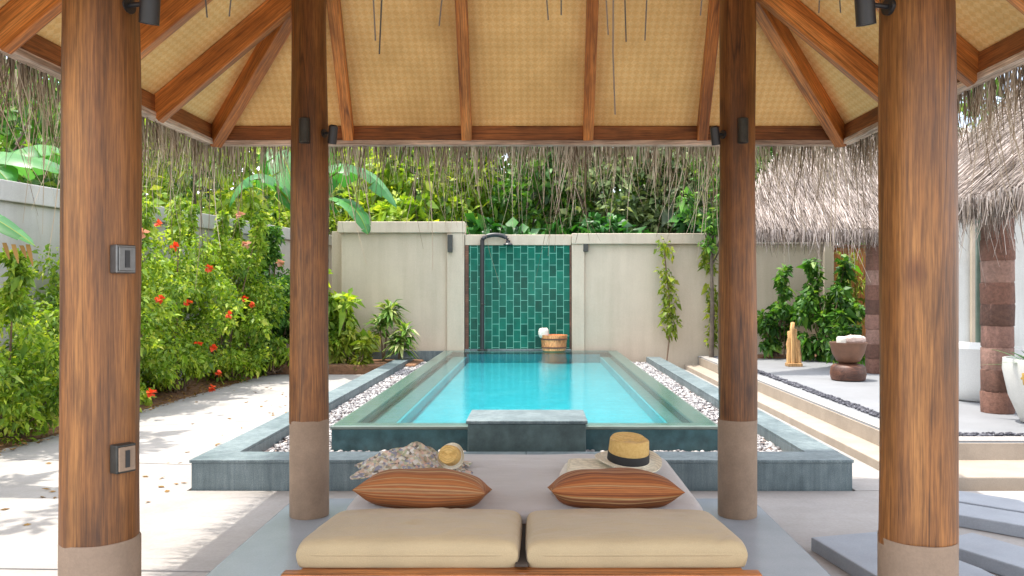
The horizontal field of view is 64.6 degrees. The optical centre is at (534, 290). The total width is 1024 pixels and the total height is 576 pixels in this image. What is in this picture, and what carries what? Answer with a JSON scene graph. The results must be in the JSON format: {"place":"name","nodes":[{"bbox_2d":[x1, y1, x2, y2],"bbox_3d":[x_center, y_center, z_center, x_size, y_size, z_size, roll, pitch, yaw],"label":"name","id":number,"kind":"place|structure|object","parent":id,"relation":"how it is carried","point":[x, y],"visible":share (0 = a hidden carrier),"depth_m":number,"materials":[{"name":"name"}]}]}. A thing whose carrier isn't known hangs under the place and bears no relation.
{"place":"outdoors","nodes":[
{"label":"outdoors","id":0,"kind":"place"},
{"bbox_2d":[0,369,256,449],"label":"ground","id":1,"kind":"structure","parent":0,"point":[58,433],"depth_m":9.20,"materials":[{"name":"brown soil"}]},
{"bbox_2d":[0,214,35,265],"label":"banana plant","id":2,"kind":"object","parent":1,"relation":"on","point":[9,228],"visible":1,"depth_m":6.30,"materials":[{"name":"green plant"}]},
{"bbox_2d":[0,248,58,445],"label":"flowering shrub","id":3,"kind":"object","parent":1,"relation":"on","point":[28,365],"visible":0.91,"depth_m":8.35,"materials":[{"name":"green plant"}]},
{"bbox_2d":[0,145,59,181],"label":"banana plant","id":4,"kind":"object","parent":1,"relation":"on","point":[14,169],"visible":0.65,"depth_m":11.35,"materials":[{"name":"green plant"}]},
{"bbox_2d":[0,59,60,188],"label":"garden tree","id":5,"kind":"object","parent":1,"relation":"on","point":[47,182],"visible":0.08,"depth_m":14.68,"materials":[{"name":"green plant"}]},
{"bbox_2d":[25,198,194,412],"bbox_3d":[-5.704,0.209,10.889,2.063,3.015,2.330,0,0,-13],"label":"flowering shrub","id":6,"kind":"object","parent":1,"relation":"on","point":[150,352],"visible":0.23,"depth_m":10.90,"materials":[{"name":"green plant"}]},
{"bbox_2d":[0,179,331,403],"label":"boundary wall","id":7,"kind":"structure","parent":1,"relation":"on","point":[13,197],"depth_m":10.68,"materials":[{"name":"paint"}]},
{"bbox_2d":[140,193,249,392],"bbox_3d":[-5.561,0.123,12.586,2.140,3.159,2.566,0,0,0],"label":"flowering shrub","id":8,"kind":"object","parent":1,"relation":"on","point":[183,236],"visible":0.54,"depth_m":12.50,"materials":[{"name":"green plant"}]},
{"bbox_2d":[142,118,289,223],"bbox_3d":[-8.199,-1.899,19.458,4.591,7.130,5.190,0,0,-42],"label":"garden tree","id":9,"kind":"object","parent":1,"relation":"on","point":[246,207],"visible":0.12,"depth_m":18.58,"materials":[{"name":"green plant"}]},
{"bbox_2d":[179,210,289,384],"bbox_3d":[-5.518,0.174,14.396,2.279,3.157,2.492,0,0,0],"label":"flowering shrub","id":10,"kind":"object","parent":1,"relation":"on","point":[241,264],"visible":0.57,"depth_m":14.32,"materials":[{"name":"green plant"}]},
{"bbox_2d":[233,225,289,362],"bbox_3d":[-5.376,0.213,16.378,2.269,3.042,2.632,0,0,0],"label":"flowering shrub","id":11,"kind":"object","parent":1,"relation":"on","point":[274,237],"visible":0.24,"depth_m":16.00,"materials":[{"name":"green plant"}]},
{"bbox_2d":[229,148,396,233],"bbox_3d":[-3.967,-0.633,15.037,3.211,4.370,1.906,0,0,9],"label":"banana plant","id":12,"kind":"object","parent":1,"relation":"on","point":[361,222],"visible":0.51,"depth_m":14.52,"materials":[{"name":"green plant"}]},
{"bbox_2d":[260,147,409,234],"bbox_3d":[-5.734,-1.717,23.858,4.578,6.770,4.054,0,0,0],"label":"garden tree","id":13,"kind":"object","parent":1,"relation":"on","point":[332,222],"visible":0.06,"depth_m":23.09,"materials":[{"name":"green plant"}]},
{"bbox_2d":[332,222,465,361],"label":"garden wall","id":14,"kind":"structure","parent":1,"relation":"on","point":[398,261],"depth_m":16.82,"materials":[{"name":"beige paint"}]},
{"bbox_2d":[447,235,452,251],"bbox_3d":[-1.749,-0.974,16.688,0.100,0.360,0.100,0,0,0],"label":"wall lamp","id":15,"kind":"object","parent":14,"relation":"attached to","point":[449,243],"visible":1,"depth_m":16.64,"materials":[{"name":"grey metal"}]},
{"bbox_2d":[367,190,444,221],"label":"shrub","id":16,"kind":"object","parent":1,"relation":"on","point":[386,211],"visible":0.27,"depth_m":18.01,"materials":[{"name":"green plant"}]},
{"bbox_2d":[334,147,522,232],"bbox_3d":[-2.507,-1.519,20.077,4.630,6.365,3.593,0,0,0],"label":"garden tree","id":17,"kind":"object","parent":1,"relation":"on","point":[449,215],"visible":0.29,"depth_m":19.32,"materials":[{"name":"green plant"}]},
{"bbox_2d":[464,213,539,234],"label":"shrub","id":18,"kind":"object","parent":1,"relation":"on","point":[477,227],"visible":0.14,"depth_m":18.15,"materials":[{"name":"green plant"}]},
{"bbox_2d":[0,66,1004,247],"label":"wood","id":19,"kind":"object","parent":1,"relation":"on","point":[341,190],"depth_m":26.76,"materials":[{"name":"green plant"}]},
{"bbox_2d":[465,235,570,350],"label":"shower wall","id":20,"kind":"structure","parent":1,"relation":"on","point":[519,311],"depth_m":16.80,"materials":[{"name":"teal tile"}]},
{"bbox_2d":[477,233,512,350],"bbox_3d":[-0.819,0.019,16.643,0.731,2.423,0.233,0,0,0],"label":"outdoor shower","id":21,"kind":"object","parent":20,"relation":"attached to","point":[489,235],"visible":0.99,"depth_m":16.62,"materials":[{"name":"black metal"}]},
{"bbox_2d":[189,351,853,490],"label":"swimming pool","id":22,"kind":"structure","parent":1,"relation":"in","point":[800,462],"depth_m":7.40,"materials":[{"name":"teal liquid"}]},
{"bbox_2d":[262,362,782,451],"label":"pebbles","id":23,"kind":"object","parent":22,"relation":"on","point":[672,385],"visible":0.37,"depth_m":10.52,"materials":[{"name":"white gravel"}]},
{"bbox_2d":[347,350,710,424],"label":"water","id":24,"kind":"structure","parent":22,"relation":"in","point":[570,356],"depth_m":12.04,"materials":[{"name":"teal liquid"}]},
{"bbox_2d":[540,334,567,351],"bbox_3d":[0.387,1.065,16.470,0.554,0.330,0.554,0,0,0],"label":"wooden bucket","id":25,"kind":"object","parent":22,"relation":"on","point":[554,342],"visible":0.98,"depth_m":16.26,"materials":[{"name":"brown wood"}]},
{"bbox_2d":[538,328,548,337],"bbox_3d":[0.175,0.859,16.443,0.222,0.225,0.219,0,0,0],"label":"towel","id":26,"kind":"object","parent":25,"relation":"in","point":[542,331],"visible":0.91,"depth_m":16.35,"materials":[{"name":"fabric"}]},
{"bbox_2d":[449,147,597,234],"bbox_3d":[-0.239,-1.659,20.621,3.933,6.643,3.815,0,0,0],"label":"garden tree","id":27,"kind":"object","parent":1,"relation":"on","point":[533,208],"visible":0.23,"depth_m":19.50,"materials":[{"name":"green plant"}]},
{"bbox_2d":[527,220,604,234],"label":"shrub","id":28,"kind":"object","parent":1,"relation":"on","point":[554,230],"visible":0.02,"depth_m":17.94,"materials":[{"name":"green plant"}]},
{"bbox_2d":[520,147,679,232],"bbox_3d":[1.710,-1.698,20.110,3.799,6.717,3.580,0,0,18],"label":"garden tree","id":29,"kind":"object","parent":1,"relation":"on","point":[599,205],"visible":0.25,"depth_m":19.07,"materials":[{"name":"green plant"}]},
{"bbox_2d":[571,212,650,232],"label":"shrub","id":30,"kind":"object","parent":1,"relation":"on","point":[619,223],"visible":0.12,"depth_m":17.98,"materials":[{"name":"green plant"}]},
{"bbox_2d":[644,204,710,232],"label":"shrub","id":31,"kind":"object","parent":1,"relation":"on","point":[680,225],"visible":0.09,"depth_m":17.98,"materials":[{"name":"green plant"}]},
{"bbox_2d":[610,147,768,232],"bbox_3d":[3.910,-1.665,20.291,4.358,6.657,3.417,0,0,0],"label":"garden tree","id":32,"kind":"object","parent":1,"relation":"on","point":[647,203],"visible":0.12,"depth_m":19.31,"materials":[{"name":"green plant"}]},
{"bbox_2d":[571,233,833,368],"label":"garden wall","id":33,"kind":"structure","parent":1,"relation":"on","point":[616,299],"depth_m":16.82,"materials":[{"name":"beige paint"}]},
{"bbox_2d":[583,244,587,251],"bbox_3d":[1.051,-0.885,16.768,0.100,0.160,0.100,0,0,0],"label":"wall lamp","id":34,"kind":"object","parent":33,"relation":"attached to","point":[585,247],"visible":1,"depth_m":16.72,"materials":[{"name":"grey metal"}]},
{"bbox_2d":[652,236,682,360],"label":"slim vine","id":35,"kind":"object","parent":33,"relation":"attached to","point":[671,316],"visible":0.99,"depth_m":16.49,"materials":[{"name":"green plant"}]},
{"bbox_2d":[834,245,865,335],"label":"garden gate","id":36,"kind":"structure","parent":33,"relation":"attached to","point":[846,251],"depth_m":16.80,"materials":[{"name":"wood"}]},
{"bbox_2d":[755,147,776,185],"bbox_3d":[7.193,-2.298,22.318,4.820,7.915,4.178,0,0,-36],"label":"garden tree","id":37,"kind":"object","parent":1,"relation":"on","point":[771,150],"visible":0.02,"depth_m":23.04,"materials":[{"name":"green plant"}]},
{"bbox_2d":[684,365,1023,490],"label":"step","id":38,"kind":"object","parent":1,"relation":"on","point":[991,475],"visible":0.52,"depth_m":7.77,"materials":[{"name":"stone"}]},
{"bbox_2d":[698,357,1023,459],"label":"kerb","id":39,"kind":"structure","parent":38,"relation":"on","point":[991,451],"depth_m":8.39,"materials":[{"name":"stone"}]},
{"bbox_2d":[263,359,423,374],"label":"soil","id":40,"kind":"structure","parent":0,"point":[340,369],"depth_m":15.50,"materials":[{"name":"brown soil"}]},
{"bbox_2d":[245,333,288,375],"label":"garden plant","id":41,"kind":"object","parent":40,"relation":"on","point":[279,354],"visible":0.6,"depth_m":15.18,"materials":[{"name":"green plant"}]},
{"bbox_2d":[287,332,334,362],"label":"garden plant","id":42,"kind":"object","parent":40,"relation":"on","point":[330,350],"visible":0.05,"depth_m":15.58,"materials":[{"name":"green plant"}]},
{"bbox_2d":[328,269,369,363],"bbox_3d":[-4.006,0.603,16.095,1.460,2.241,1.279,0,0,-23],"label":"garden plant","id":43,"kind":"object","parent":40,"relation":"on","point":[340,310],"visible":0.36,"depth_m":15.93,"materials":[{"name":"green plant"}]},
{"bbox_2d":[329,325,381,370],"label":"garden plant","id":44,"kind":"object","parent":40,"relation":"on","point":[366,347],"visible":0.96,"depth_m":15.72,"materials":[{"name":"green plant"}]},
{"bbox_2d":[364,299,410,360],"bbox_3d":[-3.019,0.793,16.306,1.056,1.278,0.800,0,0,0],"label":"croton","id":45,"kind":"object","parent":40,"relation":"on","point":[388,313],"visible":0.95,"depth_m":16.24,"materials":[{"name":"green plant"}]},
{"bbox_2d":[382,321,420,359],"bbox_3d":[-2.665,1.023,16.113,0.856,0.840,0.840,0,0,0],"label":"croton","id":46,"kind":"object","parent":40,"relation":"on","point":[400,347],"visible":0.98,"depth_m":15.99,"materials":[{"name":"green plant"}]},
{"bbox_2d":[0,369,1023,575],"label":"path","id":47,"kind":"structure","parent":0,"point":[185,530],"depth_m":6.17,"materials":[{"name":"concrete"}]},
{"bbox_2d":[0,369,286,525],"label":"leaf litter","id":48,"kind":"object","parent":47,"relation":"on","point":[195,393],"visible":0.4,"depth_m":11.45,"materials":[{"name":"brown plant"}]},
{"bbox_2d":[811,532,994,575],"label":"stepping slab","id":49,"kind":"structure","parent":47,"relation":"on","point":[854,554],"depth_m":4.70,"materials":[{"name":"concrete"}]},
{"bbox_2d":[959,533,1023,575],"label":"stepping slab","id":50,"kind":"structure","parent":47,"relation":"on","point":[998,557],"depth_m":4.68,"materials":[{"name":"concrete"}]},
{"bbox_2d":[959,503,1023,537],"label":"stepping slab","id":51,"kind":"structure","parent":47,"relation":"on","point":[1004,522],"depth_m":5.41,"materials":[{"name":"stone"}]},
{"bbox_2d":[959,491,1023,512],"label":"stepping slab","id":52,"kind":"structure","parent":47,"relation":"on","point":[996,502],"depth_m":5.82,"materials":[{"name":"stone"}]},
{"bbox_2d":[6,56,1017,244],"label":"sky","id":53,"kind":"structure","parent":0,"point":[6,56],"materials":[{"name":"white"}]},
{"bbox_2d":[206,498,830,575],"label":"floor","id":54,"kind":"structure","parent":0,"point":[271,546],"depth_m":4.89,"materials":[{"name":"concrete"}]},
{"bbox_2d":[0,0,1023,575],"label":"gazebo","id":55,"kind":"object","parent":54,"relation":"on","point":[608,80],"visible":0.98,"depth_m":5.49,"materials":[{"name":"brown wood"}]},
{"bbox_2d":[110,442,135,473],"bbox_3d":[-1.444,0.588,2.843,0.052,0.100,0.072,0,0,32],"label":"socket box","id":56,"kind":"object","parent":55,"relation":"attached to","point":[122,457],"visible":1,"depth_m":2.82,"materials":[{"name":"grey metal"}]},
{"bbox_2d":[110,244,135,273],"bbox_3d":[-1.444,-0.111,2.843,0.052,0.100,0.072,0,0,32],"label":"socket box","id":57,"kind":"object","parent":55,"relation":"attached to","point":[122,258],"visible":1,"depth_m":2.82,"materials":[{"name":"metal"}]},
{"bbox_2d":[122,0,160,25],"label":"spotlight","id":58,"kind":"object","parent":55,"relation":"attached to","point":[149,12],"visible":1,"depth_m":2.84,"materials":[{"name":"black metal"}]},
{"bbox_2d":[299,117,309,143],"bbox_3d":[-1.554,-1.079,5.469,0.072,0.170,0.086,0,0,0],"label":"post lamp","id":59,"kind":"object","parent":55,"relation":"attached to","point":[304,130],"visible":1,"depth_m":5.43,"materials":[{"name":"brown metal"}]},
{"bbox_2d":[321,124,337,144],"bbox_3d":[-1.400,-1.064,5.532,0.130,0.137,0.070,0,0,27],"label":"spotlight","id":60,"kind":"object","parent":55,"relation":"attached to","point":[332,132],"visible":1,"depth_m":5.50,"materials":[{"name":"black metal"}]},
{"bbox_2d":[710,126,725,145],"bbox_3d":[1.246,-1.057,5.529,0.120,0.137,0.070,0,0,-27],"label":"spotlight","id":61,"kind":"object","parent":55,"relation":"attached to","point":[716,135],"visible":1,"depth_m":5.50,"materials":[{"name":"black metal"}]},
{"bbox_2d":[737,117,747,143],"bbox_3d":[1.403,-1.079,5.469,0.072,0.170,0.086,0,0,0],"label":"post lamp","id":62,"kind":"object","parent":55,"relation":"attached to","point":[742,130],"visible":1,"depth_m":5.43,"materials":[{"name":"brown metal"}]},
{"bbox_2d":[854,0,895,26],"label":"spotlight","id":63,"kind":"object","parent":55,"relation":"attached to","point":[865,12],"visible":1,"depth_m":2.85,"materials":[{"name":"black metal"}]},
{"bbox_2d":[281,524,761,575],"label":"daybed","id":64,"kind":"object","parent":54,"relation":"on","point":[521,568],"visible":0.12,"depth_m":3.04,"materials":[{"name":"brown wood"}]},
{"bbox_2d":[296,507,521,567],"bbox_3d":[-0.489,1.019,3.431,0.865,0.138,0.696,0,-5,0],"label":"seat cushion","id":65,"kind":"object","parent":64,"relation":"on","point":[441,537],"visible":1,"depth_m":3.12,"materials":[{"name":"fabric"}]},
{"bbox_2d":[346,454,702,523],"bbox_3d":[-0.050,1.086,4.455,1.740,0.156,1.320,0,0,0],"label":"mattress","id":66,"kind":"object","parent":64,"relation":"on","point":[519,484],"visible":0.22,"depth_m":4.28,"materials":[{"name":"fabric"}]},
{"bbox_2d":[350,441,472,479],"bbox_3d":[-0.690,0.939,4.600,0.670,0.153,0.448,0,0,-6],"label":"scarf","id":67,"kind":"object","parent":66,"relation":"on","point":[415,455],"visible":0.75,"depth_m":4.52,"materials":[{"name":"fabric"}]},
{"bbox_2d":[437,443,463,468],"bbox_3d":[-0.467,0.904,4.447,0.151,0.146,0.087,0,-18,12],"label":"straw hat","id":68,"kind":"object","parent":67,"relation":"on","point":[450,455],"visible":0.99,"depth_m":4.42,"materials":[{"name":"beige wicker"}]},
{"bbox_2d":[352,468,491,508],"bbox_3d":[-0.531,0.964,3.920,0.620,0.211,0.380,1,-11,2],"label":"throw pillow","id":69,"kind":"object","parent":66,"relation":"on","point":[424,488],"visible":0.95,"depth_m":3.76,"materials":[{"name":"fabric"}]},
{"bbox_2d":[559,463,567,475],"bbox_3d":[0.360,0.998,4.500,0.420,0.037,0.300,0,0,9],"label":"folded cloth","id":70,"kind":"object","parent":66,"relation":"on","point":[564,470],"visible":0.13,"depth_m":4.46,"materials":[{"name":"fabric"}]},
{"bbox_2d":[567,458,643,471],"bbox_3d":[0.390,0.972,4.500,0.420,0.037,0.300,0,0,4],"label":"folded cloth","id":71,"kind":"object","parent":70,"relation":"on","point":[573,464],"visible":0.45,"depth_m":4.46,"materials":[{"name":"fabric"}]},
{"bbox_2d":[595,432,661,472],"bbox_3d":[0.523,0.889,4.513,0.372,0.144,0.406,2,7,-8],"label":"straw hat","id":72,"kind":"object","parent":71,"relation":"on","point":[629,449],"visible":0.97,"depth_m":4.43,"materials":[{"name":"beige wicker"}]},
{"bbox_2d":[547,467,684,508],"bbox_3d":[0.379,0.964,3.920,0.620,0.211,0.380,1,-11,-2],"label":"throw pillow","id":73,"kind":"object","parent":66,"relation":"on","point":[614,488],"visible":0.92,"depth_m":3.76,"materials":[{"name":"fabric"}]},
{"bbox_2d":[525,508,747,567],"bbox_3d":[0.390,1.023,3.431,0.860,0.130,0.696,0,-5,0],"label":"seat cushion","id":74,"kind":"object","parent":64,"relation":"on","point":[620,538],"visible":0.99,"depth_m":3.12,"materials":[{"name":"fabric"}]},
{"bbox_2d":[834,248,865,325],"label":"bamboo","id":75,"kind":"object","parent":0,"point":[857,289],"visible":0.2,"depth_m":16.40,"materials":[{"name":"plant"}]},
{"bbox_2d":[698,356,1023,442],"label":"patio","id":76,"kind":"structure","parent":0,"point":[813,374],"depth_m":10.63,"materials":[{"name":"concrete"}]},
{"bbox_2d":[676,149,719,357],"bbox_3d":[3.578,-0.724,16.388,1.391,4.354,1.207,0,0,29],"label":"garden tree","id":77,"kind":"object","parent":76,"relation":"on","point":[709,242],"visible":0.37,"depth_m":16.28,"materials":[{"name":"green plant"}]},
{"bbox_2d":[698,247,717,348],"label":"slim vine","id":78,"kind":"object","parent":76,"relation":"on","point":[705,257],"visible":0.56,"depth_m":16.52,"materials":[{"name":"green plant"}]},
{"bbox_2d":[785,322,802,366],"bbox_3d":[4.620,0.952,14.450,0.273,0.796,0.200,0,0,0],"label":"driftwood sculpture","id":79,"kind":"object","parent":76,"relation":"on","point":[793,354],"visible":1,"depth_m":14.41,"materials":[{"name":"beige wood"}]},
{"bbox_2d":[757,354,865,358],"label":"soil","id":80,"kind":"structure","parent":76,"relation":"on","point":[760,356],"depth_m":16.10,"materials":[{"name":"brown soil"}]},
{"bbox_2d":[757,263,802,358],"bbox_3d":[4.848,0.405,16.154,1.098,1.919,0.993,0,0,-41],"label":"green bush","id":81,"kind":"object","parent":80,"relation":"on","point":[771,329],"visible":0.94,"depth_m":16.07,"materials":[{"name":"green plant"}]},
{"bbox_2d":[789,254,864,361],"bbox_3d":[5.678,0.413,15.688,1.490,2.260,1.476,0,0,0],"label":"green bush","id":82,"kind":"object","parent":76,"relation":"on","point":[807,305],"visible":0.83,"depth_m":15.48,"materials":[{"name":"green plant"}]},
{"bbox_2d":[825,322,864,365],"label":"green bush","id":83,"kind":"object","parent":76,"relation":"on","point":[845,330],"visible":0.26,"depth_m":14.12,"materials":[{"name":"green plant"}]},
{"bbox_2d":[830,363,866,381],"bbox_3d":[4.720,1.218,12.200,0.524,0.263,0.524,0,0,0],"label":"drum stool","id":84,"kind":"object","parent":76,"relation":"on","point":[851,372],"visible":0.88,"depth_m":12.00,"materials":[{"name":"brown wood"}]},
{"bbox_2d":[829,341,866,362],"bbox_3d":[4.720,0.931,12.200,0.540,0.310,0.540,0,0,0],"label":"wash basin","id":85,"kind":"object","parent":84,"relation":"on","point":[848,352],"visible":0.94,"depth_m":12.01,"materials":[{"name":"brown stone"}]},
{"bbox_2d":[836,336,845,342],"bbox_3d":[4.600,0.746,12.150,0.140,0.120,0.150,0,0,0],"label":"rolled towel","id":86,"kind":"object","parent":85,"relation":"on","point":[840,339],"visible":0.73,"depth_m":12.09,"materials":[{"name":"fabric"}]},
{"bbox_2d":[845,334,865,342],"bbox_3d":[4.800,0.735,12.160,0.328,0.150,0.209,0,0,0],"label":"rolled towel","id":87,"kind":"object","parent":85,"relation":"on","point":[850,338],"visible":0.73,"depth_m":12.08,"materials":[{"name":"white fabric"}]},
{"bbox_2d":[699,356,1023,440],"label":"kerb","id":88,"kind":"structure","parent":76,"relation":"on","point":[869,420],"depth_m":9.16,"materials":[{"name":"stone"}]},
{"bbox_2d":[714,356,1023,435],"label":"pebble strip","id":89,"kind":"object","parent":76,"relation":"on","point":[861,408],"visible":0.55,"depth_m":9.64,"materials":[{"name":"grey gravel"}]},
{"bbox_2d":[865,242,878,373],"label":"block column","id":90,"kind":"structure","parent":76,"relation":"on","point":[872,324],"depth_m":13.14,"materials":[{"name":"brown stone"}]},
{"bbox_2d":[755,125,973,265],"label":"thatched roof","id":91,"kind":"structure","parent":90,"relation":"on","point":[772,231],"depth_m":13.35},
{"bbox_2d":[959,342,1023,401],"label":"bathtub","id":92,"kind":"object","parent":76,"relation":"on","point":[969,371],"visible":0.24,"depth_m":9.72,"materials":[{"name":"ceramic"}]},
{"bbox_2d":[979,212,1015,413],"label":"block column","id":93,"kind":"structure","parent":76,"relation":"on","point":[997,307],"depth_m":8.85,"materials":[{"name":"brown stone"}]},
{"bbox_2d":[877,88,1023,284],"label":"thatched roof","id":94,"kind":"structure","parent":93,"relation":"on","point":[984,204],"depth_m":8.79,"materials":[{"name":"grey plant"}]},
{"bbox_2d":[1002,356,1023,421],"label":"white pot","id":95,"kind":"object","parent":76,"relation":"on","point":[1013,373],"visible":0.97,"depth_m":8.17,"materials":[{"name":"ceramic"}]},
{"bbox_2d":[984,349,1023,364],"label":"succulent","id":96,"kind":"object","parent":95,"relation":"in","point":[1021,356],"visible":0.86,"depth_m":8.34,"materials":[{"name":"green plant"}]},
{"bbox_2d":[959,213,1023,346],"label":"villa wall","id":97,"kind":"structure","parent":0,"point":[969,299],"depth_m":12.22,"materials":[{"name":"white paint"}]},
{"bbox_2d":[970,218,974,341],"bbox_3d":[6.691,0.000,12.265,0.249,2.700,0.190,0,0,0],"label":"window frame","id":98,"kind":"structure","parent":97,"relation":"in","point":[972,247],"depth_m":12.17,"materials":[{"name":"white"}]}
]}

